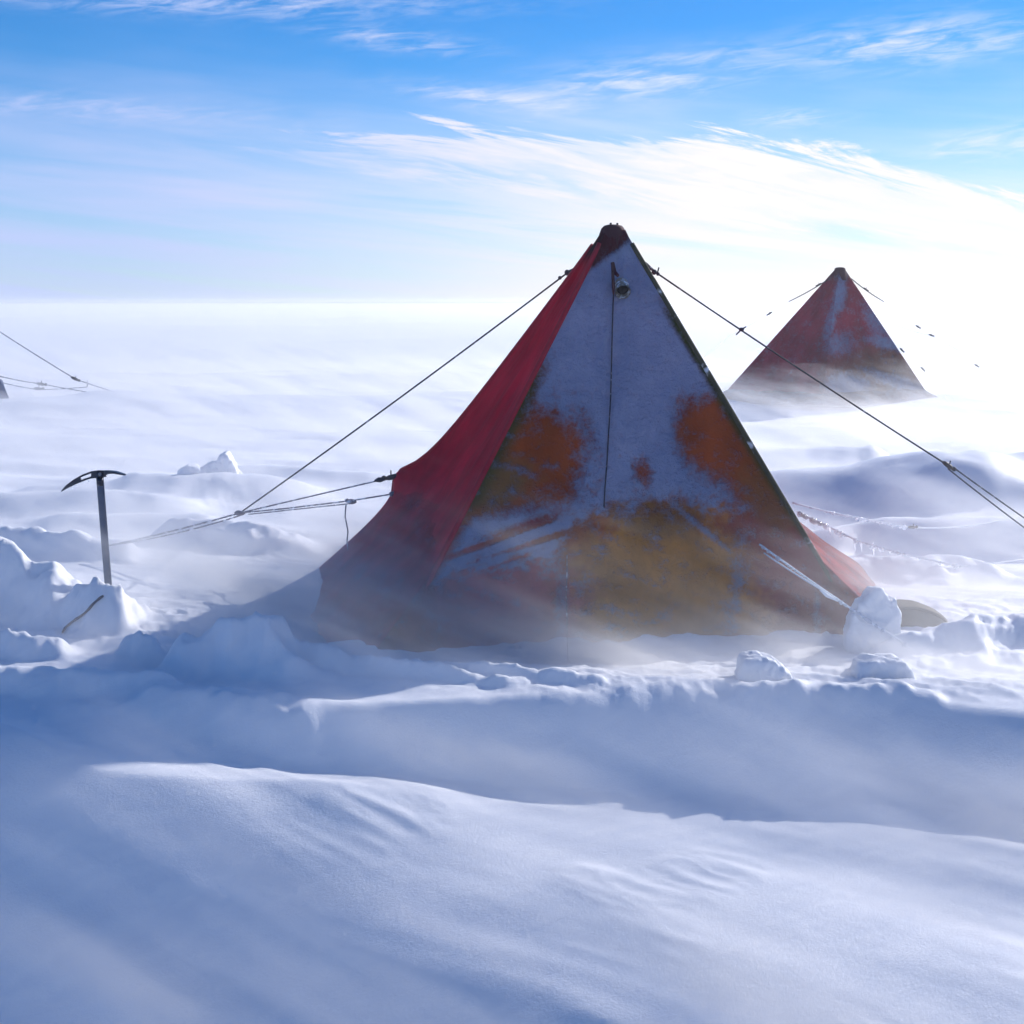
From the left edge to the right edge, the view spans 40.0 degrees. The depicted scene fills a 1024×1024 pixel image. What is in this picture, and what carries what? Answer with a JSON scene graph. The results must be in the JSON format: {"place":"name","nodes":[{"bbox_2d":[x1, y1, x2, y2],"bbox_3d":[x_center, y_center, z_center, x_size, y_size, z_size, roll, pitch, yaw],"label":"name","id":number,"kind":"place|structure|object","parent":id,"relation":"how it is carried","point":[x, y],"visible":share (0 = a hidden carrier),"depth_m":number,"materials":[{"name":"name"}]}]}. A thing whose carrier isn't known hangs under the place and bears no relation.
{"place":"outdoors","nodes":[
{"label":"outdoors","id":0,"kind":"place"},
{"bbox_2d":[0,302,1023,1023],"bbox_3d":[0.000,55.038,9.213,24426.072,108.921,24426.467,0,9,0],"label":"snow ground","id":1,"kind":"structure","parent":0,"point":[236,786],"depth_m":6.76,"materials":[{"name":"white snow"}]},
{"bbox_2d":[0,332,107,398],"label":"pyramid tent","id":2,"kind":"object","parent":1,"relation":"on","point":[3,394],"visible":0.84,"depth_m":26.27,"materials":[{"name":"fabric"}]},
{"bbox_2d":[61,470,125,632],"bbox_3d":[-2.565,0.280,8.417,0.400,1.002,0.590,0,9,0],"label":"ice axe","id":3,"kind":"object","parent":1,"relation":"on","point":[99,475],"visible":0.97,"depth_m":8.62,"materials":[{"name":"metal"}]},
{"bbox_2d":[177,463,205,473],"bbox_3d":[-3.236,-0.397,14.297,0.361,0.194,0.282,0,9,0],"label":"snow block","id":4,"kind":"object","parent":1,"relation":"on","point":[191,468],"depth_m":14.19,"materials":[{"name":"white snow"}]},
{"bbox_2d":[202,451,242,473],"bbox_3d":[-2.970,-0.464,14.485,0.522,0.322,0.326,0,9,0],"label":"snow block","id":5,"kind":"object","parent":1,"relation":"on","point":[225,461],"depth_m":14.37,"materials":[{"name":"white snow"}]},
{"bbox_2d":[109,223,1023,661],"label":"pyramid tent","id":6,"kind":"object","parent":1,"relation":"on","point":[591,465],"visible":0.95,"depth_m":8.58,"materials":[{"name":"fabric"}]},
{"bbox_2d":[734,650,792,681],"bbox_3d":[1.319,0.870,7.324,0.337,0.278,0.299,0,9,0],"label":"snow block","id":7,"kind":"object","parent":1,"relation":"on","point":[753,665],"depth_m":7.22,"materials":[{"name":"white snow"}]},
{"bbox_2d":[704,267,1019,406],"bbox_3d":[6.347,-3.273,26.039,6.656,2.470,2.706,-2,9,-12],"label":"pyramid tent","id":8,"kind":"object","parent":1,"relation":"on","point":[832,334],"visible":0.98,"depth_m":25.54,"materials":[{"name":"fabric"}]},
{"bbox_2d":[842,586,901,653],"bbox_3d":[2.101,0.674,8.167,0.373,0.485,0.290,0,9,0],"label":"snow block","id":9,"kind":"object","parent":1,"relation":"on","point":[877,605],"depth_m":8.10,"materials":[{"name":"white snow"}]},
{"bbox_2d":[840,653,914,678],"bbox_3d":[1.944,0.892,7.359,0.521,0.279,0.323,0,9,0],"label":"snow block","id":10,"kind":"object","parent":1,"relation":"on","point":[880,666],"depth_m":7.25,"materials":[{"name":"white snow"}]},
{"bbox_2d":[896,599,947,627],"bbox_3d":[2.427,0.710,8.620,0.516,0.326,0.391,0,9,0],"label":"gear bag","id":11,"kind":"object","parent":1,"relation":"on","point":[914,613],"visible":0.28,"depth_m":8.45,"materials":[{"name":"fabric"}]},
{"bbox_2d":[0,0,1023,301],"label":"sky","id":12,"kind":"structure","parent":0,"point":[151,150],"materials":[{"name":"blue"}]}
]}

